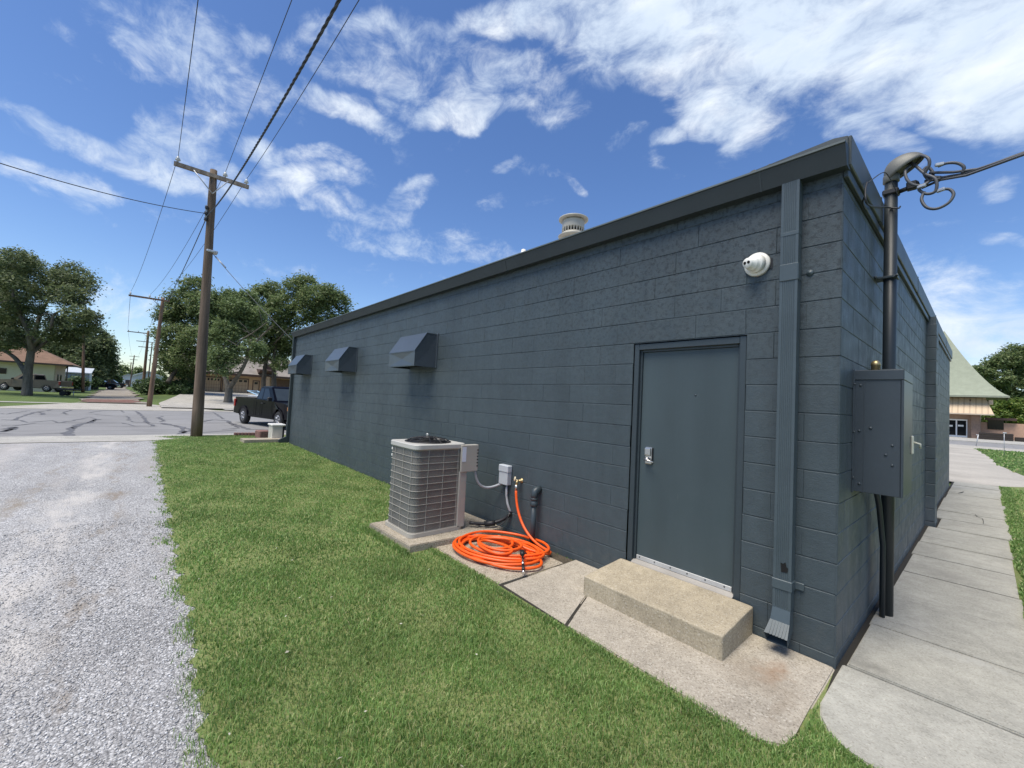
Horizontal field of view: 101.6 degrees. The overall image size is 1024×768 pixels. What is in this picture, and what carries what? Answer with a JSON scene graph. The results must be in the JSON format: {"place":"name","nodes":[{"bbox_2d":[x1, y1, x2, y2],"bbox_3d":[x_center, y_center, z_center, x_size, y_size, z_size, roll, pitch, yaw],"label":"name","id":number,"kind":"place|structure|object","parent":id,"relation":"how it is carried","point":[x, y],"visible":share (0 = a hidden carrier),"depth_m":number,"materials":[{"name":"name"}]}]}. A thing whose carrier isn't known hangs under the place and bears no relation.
{"place":"outdoors","nodes":[
{"label":"outdoors","id":0,"kind":"place"},
{"bbox_2d":[0,408,286,436],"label":"street","id":1,"kind":"structure","parent":0,"point":[111,423],"depth_m":17.88,"materials":[{"name":"asphalt"}]},
{"bbox_2d":[0,410,262,435],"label":"road crack seal","id":2,"kind":"object","parent":1,"relation":"on","point":[69,432],"visible":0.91,"depth_m":17.38,"materials":[{"name":"asphalt"}]},
{"bbox_2d":[0,433,285,442],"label":"concrete gutter","id":3,"kind":"object","parent":1,"relation":"on","point":[25,439],"visible":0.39,"depth_m":12.03,"materials":[{"name":"concrete"}]},
{"bbox_2d":[233,386,288,423],"bbox_3d":[-11.085,1.076,20.063,5.940,1.880,2.280,1,-3,36],"label":"pickup truck","id":4,"kind":"object","parent":1,"relation":"on","point":[269,402],"visible":0.55,"depth_m":19.25,"materials":[{"name":"black paint"}]},
{"bbox_2d":[159,391,257,408],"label":"driveway","id":5,"kind":"structure","parent":0,"point":[214,399],"depth_m":40.62,"materials":[{"name":"concrete"}]},
{"bbox_2d":[0,387,1023,559],"bbox_3d":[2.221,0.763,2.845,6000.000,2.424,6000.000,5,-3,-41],"label":"ground","id":6,"kind":"structure","parent":0,"point":[56,397],"depth_m":35.76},
{"bbox_2d":[0,374,73,391],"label":"pickup truck","id":7,"kind":"object","parent":6,"relation":"on","point":[41,381],"visible":0.88,"depth_m":44.98,"materials":[{"name":"beige paint"}]},
{"bbox_2d":[0,339,81,391],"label":"cream house","id":8,"kind":"structure","parent":6,"relation":"on","point":[49,366],"depth_m":53.91,"materials":[{"name":"paint"}]},
{"bbox_2d":[0,244,112,395],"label":"shade tree","id":9,"kind":"object","parent":6,"relation":"on","point":[26,332],"visible":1,"depth_m":39.59,"materials":[{"name":"green plant"}]},
{"bbox_2d":[57,389,83,395],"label":"utility cart","id":10,"kind":"object","parent":6,"relation":"on","point":[66,392],"visible":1,"depth_m":42.32,"materials":[{"name":"black plastic"}]},
{"bbox_2d":[41,337,103,373],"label":"evergreen tree","id":11,"kind":"object","parent":6,"relation":"on","point":[67,353],"visible":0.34,"depth_m":73.01,"materials":[{"name":"green plant"}]},
{"bbox_2d":[65,375,92,389],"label":"shrub","id":12,"kind":"object","parent":6,"relation":"on","point":[76,380],"visible":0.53,"depth_m":65.89,"materials":[{"name":"green plant"}]},
{"bbox_2d":[65,367,93,390],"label":"tin shed","id":13,"kind":"structure","parent":6,"relation":"on","point":[73,371],"depth_m":67.98,"materials":[{"name":"metal"}]},
{"bbox_2d":[81,336,84,392],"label":"utility pole","id":14,"kind":"object","parent":6,"relation":"on","point":[83,372],"visible":0.74,"depth_m":59.89,"materials":[{"name":"wood"}]},
{"bbox_2d":[63,323,124,388],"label":"evergreen tree","id":15,"kind":"object","parent":6,"relation":"on","point":[104,355],"visible":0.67,"depth_m":77.27,"materials":[{"name":"green plant"}]},
{"bbox_2d":[91,377,103,389],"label":"shrub","id":16,"kind":"object","parent":6,"relation":"on","point":[97,381],"visible":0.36,"depth_m":73.98,"materials":[{"name":"green plant"}]},
{"bbox_2d":[0,441,222,767],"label":"gravel alley","id":17,"kind":"structure","parent":6,"relation":"on","point":[45,486],"depth_m":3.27,"materials":[{"name":"grey gravel"}]},
{"bbox_2d":[81,387,146,403],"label":"dirt alley","id":18,"kind":"structure","parent":6,"relation":"on","point":[123,393],"depth_m":48.53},
{"bbox_2d":[99,381,119,388],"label":"pickup truck","id":19,"kind":"object","parent":18,"relation":"on","point":[107,385],"visible":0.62,"depth_m":80.16,"materials":[{"name":"paint"}]},
{"bbox_2d":[80,399,140,402],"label":"red gravel","id":20,"kind":"structure","parent":18,"relation":"on","point":[107,400],"depth_m":35.16,"materials":[{"name":"gravel"}]},
{"bbox_2d":[106,380,127,387],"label":"pickup truck","id":21,"kind":"object","parent":18,"relation":"on","point":[122,385],"visible":0.34,"depth_m":96.28,"materials":[{"name":"paint"}]},
{"bbox_2d":[117,363,134,382],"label":"distant tree","id":22,"kind":"object","parent":18,"relation":"on","point":[126,369],"visible":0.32,"depth_m":139.91,"materials":[{"name":"green plant"}]},
{"bbox_2d":[105,373,125,383],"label":"distant tree","id":23,"kind":"object","parent":6,"relation":"on","point":[118,378],"visible":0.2,"depth_m":105.58,"materials":[{"name":"green plant"}]},
{"bbox_2d":[0,403,232,411],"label":"alley apron","id":24,"kind":"object","parent":6,"relation":"on","point":[101,406],"visible":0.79,"depth_m":27.91,"materials":[{"name":"concrete"}]},
{"bbox_2d":[122,374,133,386],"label":"shed","id":25,"kind":"structure","parent":6,"relation":"on","point":[126,378],"depth_m":121.90,"materials":[{"name":"white metal"}]},
{"bbox_2d":[129,355,136,386],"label":"utility pole","id":26,"kind":"object","parent":6,"relation":"on","point":[134,356],"visible":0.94,"depth_m":119.90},
{"bbox_2d":[133,365,142,373],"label":"distant tree","id":27,"kind":"object","parent":6,"relation":"on","point":[136,370],"visible":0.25,"depth_m":188.68,"materials":[{"name":"green plant"}]},
{"bbox_2d":[127,330,149,378],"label":"utility pole","id":28,"kind":"object","parent":6,"relation":"on","point":[145,360],"visible":0.85,"depth_m":61.84,"materials":[{"name":"wood"}]},
{"bbox_2d":[138,341,153,377],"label":"utility pole","id":29,"kind":"object","parent":6,"relation":"on","point":[150,356],"visible":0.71,"depth_m":87.89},
{"bbox_2d":[133,371,162,383],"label":"white barn","id":30,"kind":"structure","parent":6,"relation":"on","point":[138,376],"depth_m":96.14,"materials":[{"name":"metal"}]},
{"bbox_2d":[129,292,169,406],"bbox_3d":[-27.241,-2.455,30.997,2.312,8.370,0.432,5,-3,-41],"label":"utility pole","id":31,"kind":"object","parent":6,"relation":"on","point":[153,375],"visible":0.98,"depth_m":31.34,"materials":[{"name":"wood"}]},
{"bbox_2d":[131,375,174,394],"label":"shrub","id":32,"kind":"object","parent":6,"relation":"on","point":[142,387],"visible":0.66,"depth_m":51.24,"materials":[{"name":"green plant"}]},
{"bbox_2d":[156,378,193,394],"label":"shrub","id":33,"kind":"object","parent":6,"relation":"on","point":[177,387],"visible":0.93,"depth_m":51.04,"materials":[{"name":"green plant"}]},
{"bbox_2d":[144,273,226,386],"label":"shade tree","id":34,"kind":"object","parent":6,"relation":"on","point":[175,356],"visible":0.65,"depth_m":51.50,"materials":[{"name":"green plant"}]},
{"bbox_2d":[174,156,248,436],"bbox_3d":[-10.385,-2.720,13.998,2.064,9.130,0.439,5,-3,-41],"label":"utility pole","id":35,"kind":"object","parent":6,"relation":"on","point":[197,418],"visible":0.99,"depth_m":13.96,"materials":[{"name":"wood"}]},
{"bbox_2d":[0,163,206,213],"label":"power line","id":36,"kind":"object","parent":35,"relation":"attached to","point":[95,190],"visible":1,"depth_m":10.64,"materials":[{"name":"rubber"}]},
{"bbox_2d":[131,161,176,290],"bbox_3d":[-19.255,-6.912,21.916,23.947,1.011,0.016,0,-3,45],"label":"power line","id":37,"kind":"object","parent":35,"relation":"attached to","point":[157,222],"visible":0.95,"depth_m":17.22,"materials":[{"name":"metal"}]},
{"bbox_2d":[155,221,204,319],"bbox_3d":[-18.669,-5.067,22.743,0.028,1.264,24.348,5,-3,-44],"label":"power line","id":38,"kind":"object","parent":35,"relation":"attached to","point":[185,264],"visible":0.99,"depth_m":17.47,"materials":[{"name":"rubber"}]},
{"bbox_2d":[178,0,198,155],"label":"power line","id":39,"kind":"object","parent":35,"relation":"attached to","point":[189,70],"visible":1,"depth_m":9.00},
{"bbox_2d":[213,254,292,340],"bbox_3d":[-8.620,-2.886,13.903,3.284,2.938,0.018,3,-2,8],"label":"power line","id":40,"kind":"object","parent":35,"relation":"attached to","point":[254,300],"visible":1,"depth_m":13.89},
{"bbox_2d":[225,0,291,171],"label":"power line","id":41,"kind":"object","parent":35,"relation":"attached to","point":[262,76],"visible":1,"depth_m":9.69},
{"bbox_2d":[207,0,341,215],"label":"power line","id":42,"kind":"object","parent":35,"relation":"attached to","point":[325,25],"visible":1,"depth_m":5.48,"materials":[{"name":"rubber"}]},
{"bbox_2d":[247,0,358,177],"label":"power line","id":43,"kind":"object","parent":35,"relation":"attached to","point":[310,79],"visible":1,"depth_m":8.69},
{"bbox_2d":[163,356,290,392],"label":"tan house","id":44,"kind":"structure","parent":6,"relation":"on","point":[250,378],"depth_m":63.83,"materials":[{"name":"paint"}]},
{"bbox_2d":[205,377,220,391],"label":"garage door","id":45,"kind":"structure","parent":44,"relation":"in","point":[211,385],"depth_m":60.95,"materials":[{"name":"beige paint"}]},
{"bbox_2d":[222,378,247,392],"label":"garage door","id":46,"kind":"structure","parent":44,"relation":"in","point":[241,386],"depth_m":63.15,"materials":[{"name":"beige paint"}]},
{"bbox_2d":[253,381,258,391],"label":"door","id":47,"kind":"structure","parent":44,"relation":"in","point":[256,383],"depth_m":64.49,"materials":[{"name":"beige paint"}]},
{"bbox_2d":[190,286,272,402],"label":"shade tree","id":48,"kind":"object","parent":6,"relation":"on","point":[236,319],"visible":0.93,"depth_m":40.96,"materials":[{"name":"green plant"}]},
{"bbox_2d":[245,269,357,387],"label":"shade tree","id":49,"kind":"object","parent":6,"relation":"on","point":[314,297],"visible":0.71,"depth_m":49.64,"materials":[{"name":"green plant"}]},
{"bbox_2d":[504,560,597,623],"bbox_3d":[0.541,1.895,3.820,1.076,0.099,0.800,5,-3,-41],"label":"concrete apron","id":50,"kind":"object","parent":6,"relation":"on","point":[558,592],"visible":0.54,"depth_m":3.77,"materials":[{"name":"concrete"}]},
{"bbox_2d":[500,573,586,630],"bbox_3d":[0.543,1.865,3.801,1.070,0.001,0.950,5,-3,-41],"label":"crack filler","id":51,"kind":"object","parent":50,"relation":"on","point":[569,619],"visible":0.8,"depth_m":3.52,"materials":[{"name":"black tar"}]},
{"bbox_2d":[278,135,951,668],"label":"block building","id":52,"kind":"structure","parent":6,"relation":"on","point":[690,361],"depth_m":3.91,"materials":[{"name":"stone"}]},
{"bbox_2d":[288,355,312,374],"bbox_3d":[-6.256,-0.571,12.315,0.406,0.574,0.964,5,-3,-41],"label":"vent hood","id":53,"kind":"object","parent":52,"relation":"attached to","point":[300,365],"visible":1,"depth_m":12.04,"materials":[{"name":"metal"}]},
{"bbox_2d":[325,347,357,372],"bbox_3d":[-3.985,-0.567,9.731,0.406,0.574,0.964,5,-3,-41],"label":"vent hood","id":54,"kind":"object","parent":52,"relation":"attached to","point":[340,360],"visible":1,"depth_m":9.47,"materials":[{"name":"metal"}]},
{"bbox_2d":[389,333,438,368],"bbox_3d":[-1.694,-0.564,7.125,0.406,0.574,0.964,5,-3,-41],"label":"vent hood","id":55,"kind":"object","parent":52,"relation":"attached to","point":[416,350],"visible":1,"depth_m":6.87,"materials":[{"name":"metal"}]},
{"bbox_2d":[469,512,511,527],"bbox_3d":[-0.270,1.703,5.268,0.535,0.200,0.108,3,-2,-1],"label":"refrigerant line","id":56,"kind":"object","parent":52,"relation":"attached to","point":[492,523],"visible":1,"depth_m":5.25,"materials":[{"name":"black plastic"}]},
{"bbox_2d":[499,464,511,484],"bbox_3d":[-0.090,1.164,5.368,0.080,0.248,0.184,5,-3,-41],"label":"disconnect box","id":57,"kind":"object","parent":52,"relation":"attached to","point":[505,472],"visible":1,"depth_m":5.32,"materials":[{"name":"metal"}]},
{"bbox_2d":[505,485,511,512],"bbox_3d":[-0.041,1.460,5.315,0.106,0.342,0.050,0,-3,45],"label":"electrical conduit","id":58,"kind":"object","parent":52,"relation":"attached to","point":[506,496],"visible":0.95,"depth_m":5.32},
{"bbox_2d":[529,486,541,544],"bbox_3d":[0.264,1.559,4.894,0.134,0.715,0.094,5,-3,-41],"label":"drain pipe","id":59,"kind":"object","parent":52,"relation":"attached to","point":[536,491],"visible":0.98,"depth_m":4.85,"materials":[{"name":"metal"}]},
{"bbox_2d":[558,213,587,238],"bbox_3d":[1.001,-2.182,6.959,0.490,1.193,0.490,5,-3,-41],"label":"roof vent","id":60,"kind":"object","parent":52,"relation":"on","point":[572,223],"visible":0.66,"depth_m":6.82,"materials":[{"name":"white metal"}]},
{"bbox_2d":[636,347,738,591],"bbox_3d":[1.517,0.682,3.714,0.134,1.985,0.877,5,-3,-41],"label":"door","id":61,"kind":"structure","parent":52,"relation":"in","point":[689,420],"depth_m":3.69,"materials":[{"name":"metal"}]},
{"bbox_2d":[743,252,772,276],"bbox_3d":[1.907,-0.951,3.272,0.148,0.188,0.199,5,-3,-41],"label":"wall fixture","id":62,"kind":"object","parent":52,"relation":"attached to","point":[757,264],"depth_m":3.25,"materials":[{"name":"white plastic"}]},
{"bbox_2d":[851,360,921,497],"bbox_3d":[2.866,0.325,3.183,0.530,1.003,0.343,5,-3,-41],"label":"electrical cabinet","id":63,"kind":"object","parent":52,"relation":"attached to","point":[883,442],"visible":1,"depth_m":3.04,"materials":[{"name":"metal"}]},
{"bbox_2d":[874,152,923,617],"bbox_3d":[3.239,-0.025,3.528,0.529,4.058,0.317,5,-3,-41],"label":"service mast","id":64,"kind":"object","parent":52,"relation":"attached to","point":[889,278],"visible":0.86,"depth_m":3.67,"materials":[{"name":"metal"}]},
{"bbox_2d":[862,172,900,209],"bbox_3d":[3.027,-1.582,3.441,1.073,0.557,0.087,5,-3,-37],"label":"ground wire","id":65,"kind":"object","parent":64,"relation":"attached to","point":[865,197],"visible":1,"depth_m":3.29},
{"bbox_2d":[904,154,965,209],"bbox_3d":[3.537,-1.713,3.504,0.125,0.556,0.369,4,-3,-29],"label":"cable loop","id":66,"kind":"object","parent":64,"relation":"hanging from","point":[929,178],"visible":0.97,"depth_m":3.51,"materials":[{"name":"rubber"}]},
{"bbox_2d":[921,151,1023,188],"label":"service cable","id":67,"kind":"object","parent":64,"relation":"attached to","point":[968,172],"visible":0.91,"depth_m":3.33,"materials":[{"name":"rubber"}]},
{"bbox_2d":[568,597,834,745],"bbox_3d":[1.196,1.890,3.041,1.121,0.100,1.676,5,-3,-41],"label":"concrete apron","id":68,"kind":"object","parent":6,"relation":"on","point":[781,699],"visible":0.57,"depth_m":2.70,"materials":[{"name":"grey concrete"}]},
{"bbox_2d":[198,551,1021,766],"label":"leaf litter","id":69,"kind":"object","parent":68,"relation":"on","point":[229,733],"visible":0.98,"depth_m":2.69,"materials":[{"name":"plant"}]},
{"bbox_2d":[584,558,752,660],"bbox_3d":[1.229,1.785,3.426,0.569,0.237,1.182,5,-3,-41],"label":"concrete step","id":70,"kind":"object","parent":68,"relation":"on","point":[717,626],"visible":0.96,"depth_m":3.23,"materials":[{"name":"beige concrete"}]},
{"bbox_2d":[949,446,1023,486],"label":"gravel lot","id":71,"kind":"structure","parent":6,"relation":"on","point":[970,465],"depth_m":15.49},
{"bbox_2d":[972,342,1023,401],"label":"shade tree","id":72,"kind":"object","parent":6,"relation":"on","point":[1008,362],"visible":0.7,"depth_m":93.96,"materials":[{"name":"green plant"}]},
{"bbox_2d":[974,448,1023,617],"bbox_3d":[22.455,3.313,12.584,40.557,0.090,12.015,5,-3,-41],"label":"verge grass","id":73,"kind":"structure","parent":6,"relation":"on","point":[1014,520],"depth_m":8.49,"materials":[{"name":"plant"}]},
{"bbox_2d":[981,397,1023,423],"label":"ornamental tree","id":74,"kind":"object","parent":6,"relation":"on","point":[1013,408],"visible":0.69,"depth_m":63.37,"materials":[{"name":"green plant"}]},
{"bbox_2d":[0,0,1023,418],"label":"sky","id":75,"kind":"structure","parent":0,"point":[432,141],"materials":[{"name":"blue"}]},
{"bbox_2d":[144,435,883,767],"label":"lawn","id":76,"kind":"structure","parent":0,"point":[422,684],"depth_m":2.62,"materials":[{"name":"plant"}]},
{"bbox_2d":[240,438,279,442],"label":"concrete block","id":77,"kind":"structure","parent":76,"relation":"on","point":[256,440],"depth_m":13.12,"materials":[{"name":"concrete"}]},
{"bbox_2d":[255,430,267,437],"bbox_3d":[-8.629,1.740,14.453,0.400,0.280,0.360,1,-3,37],"label":"red stone","id":78,"kind":"object","parent":76,"relation":"on","point":[261,433],"visible":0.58,"depth_m":14.30,"materials":[{"name":"brick"}]},
{"bbox_2d":[268,423,285,437],"bbox_3d":[-7.859,1.606,13.924,0.420,0.560,0.610,5,-3,-41],"label":"utility box","id":79,"kind":"object","parent":76,"relation":"on","point":[275,430],"visible":0.77,"depth_m":13.74,"materials":[{"name":"white plastic"}]},
{"bbox_2d":[369,512,502,552],"bbox_3d":[-0.940,1.840,5.255,1.320,0.120,1.050,5,-3,-41],"label":"concrete pad","id":80,"kind":"object","parent":76,"relation":"on","point":[426,542],"visible":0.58,"depth_m":4.87,"materials":[{"name":"concrete"}]},
{"bbox_2d":[385,433,478,538],"bbox_3d":[-1.013,1.195,5.261,0.888,1.155,0.732,5,-3,-41],"label":"air conditioner","id":81,"kind":"object","parent":80,"relation":"on","point":[428,476],"visible":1,"depth_m":4.97,"materials":[{"name":"grey paint"}]},
{"bbox_2d":[474,471,501,488],"bbox_3d":[-0.310,1.217,5.370,0.397,0.265,0.075,4,-3,-18],"label":"electrical conduit","id":82,"kind":"object","parent":81,"relation":"attached to","point":[482,486],"visible":0.98,"depth_m":5.34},
{"bbox_2d":[436,535,562,585],"bbox_3d":[-0.179,1.884,4.552,0.920,0.060,1.210,5,-3,-41],"label":"hose pad","id":83,"kind":"object","parent":76,"relation":"on","point":[501,575],"visible":0.43,"depth_m":4.24,"materials":[{"name":"concrete"}]},
{"bbox_2d":[452,485,551,569],"bbox_3d":[-0.085,1.536,4.615,0.952,0.648,1.166,5,-3,-41],"label":"garden hose","id":84,"kind":"object","parent":83,"relation":"on","point":[508,559],"visible":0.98,"depth_m":4.48,"materials":[{"name":"orange rubber"}]},
{"bbox_2d":[520,550,524,573],"bbox_3d":[0.112,1.751,4.125,0.052,0.116,0.340,3,-2,-3],"label":"hose nozzle","id":85,"kind":"object","parent":84,"relation":"on","point":[522,553],"visible":1,"depth_m":4.13,"materials":[{"name":"silver metal"}]},
{"bbox_2d":[497,534,572,566],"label":"wall dirt","id":86,"kind":"structure","parent":76,"relation":"on","point":[560,558],"depth_m":4.58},
{"bbox_2d":[820,665,1023,767],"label":"sidewalk","id":87,"kind":"structure","parent":0,"point":[910,730],"depth_m":2.26,"materials":[{"name":"concrete"}]},
{"bbox_2d":[826,482,1022,737],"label":"joint dirt","id":88,"kind":"structure","parent":0,"point":[848,654],"depth_m":3.57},
{"bbox_2d":[847,624,1023,737],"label":"sidewalk","id":89,"kind":"structure","parent":0,"point":[989,693],"depth_m":2.76,"materials":[{"name":"concrete"}]},
{"bbox_2d":[869,594,1023,674],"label":"sidewalk","id":90,"kind":"structure","parent":0,"point":[996,644],"depth_m":3.36,"materials":[{"name":"concrete"}]},
{"bbox_2d":[894,571,1023,629],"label":"sidewalk","id":91,"kind":"structure","parent":0,"point":[990,606],"depth_m":4.02,"materials":[{"name":"concrete"}]},
{"bbox_2d":[904,554,1018,598],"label":"sidewalk","id":92,"kind":"structure","parent":0,"point":[991,581],"depth_m":4.65,"materials":[{"name":"concrete"}]},
{"bbox_2d":[911,541,1014,575],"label":"sidewalk","id":93,"kind":"structure","parent":0,"point":[982,561],"depth_m":5.26,"materials":[{"name":"concrete"}]},
{"bbox_2d":[923,526,1010,552],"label":"sidewalk","id":94,"kind":"structure","parent":0,"point":[971,539],"depth_m":6.14,"materials":[{"name":"concrete"}]},
{"bbox_2d":[920,536,1013,559],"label":"sidewalk","id":95,"kind":"structure","parent":0,"point":[975,549],"depth_m":5.67,"materials":[{"name":"concrete"}]},
{"bbox_2d":[937,503,1005,520],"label":"sidewalk","id":96,"kind":"structure","parent":0,"point":[998,515],"depth_m":8.04,"materials":[{"name":"concrete"}]},
{"bbox_2d":[937,510,1008,528],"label":"sidewalk","id":97,"kind":"structure","parent":0,"point":[991,522],"depth_m":7.40,"materials":[{"name":"concrete"}]},
{"bbox_2d":[941,498,1005,511],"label":"sidewalk","id":98,"kind":"structure","parent":0,"point":[992,507],"depth_m":8.74,"materials":[{"name":"concrete"}]},
{"bbox_2d":[945,493,1001,505],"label":"sidewalk","id":99,"kind":"structure","parent":0,"point":[974,499],"depth_m":9.46,"materials":[{"name":"concrete"}]},
{"bbox_2d":[937,518,1011,540],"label":"sidewalk","id":100,"kind":"structure","parent":0,"point":[980,530],"depth_m":6.69,"materials":[{"name":"concrete"}]},
{"bbox_2d":[948,489,1000,499],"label":"sidewalk","id":101,"kind":"structure","parent":0,"point":[981,495],"depth_m":10.11,"materials":[{"name":"concrete"}]},
{"bbox_2d":[950,485,1001,494],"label":"sidewalk","id":102,"kind":"structure","parent":0,"point":[978,490],"depth_m":10.82,"materials":[{"name":"concrete"}]},
{"bbox_2d":[953,481,999,490],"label":"sidewalk","id":103,"kind":"structure","parent":0,"point":[973,485],"depth_m":11.51,"materials":[{"name":"concrete"}]},
{"bbox_2d":[943,331,1023,440],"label":"tan building","id":104,"kind":"structure","parent":0,"point":[972,390],"depth_m":53.03,"materials":[{"name":"brick"}]},
{"bbox_2d":[987,420,1003,429],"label":"window","id":105,"kind":"structure","parent":104,"relation":"in","point":[992,424],"depth_m":52.13,"materials":[{"name":"black glass"}]},
{"bbox_2d":[949,440,1023,449],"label":"cross road","id":106,"kind":"structure","parent":0,"point":[987,444],"depth_m":37.66,"materials":[{"name":"asphalt"}]},
{"bbox_2d":[949,444,1023,451],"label":"concrete gutter","id":107,"kind":"object","parent":106,"relation":"on","point":[994,448],"visible":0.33,"depth_m":32.22,"materials":[{"name":"concrete"}]},
{"bbox_2d":[949,437,1023,445],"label":"pavement","id":108,"kind":"structure","parent":0,"point":[984,441],"depth_m":44.44,"materials":[{"name":"concrete"}]},
{"bbox_2d":[979,432,1013,440],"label":"timber planter","id":109,"kind":"object","parent":108,"relation":"on","point":[994,436],"visible":0.92,"depth_m":49.11,"materials":[{"name":"wood"}]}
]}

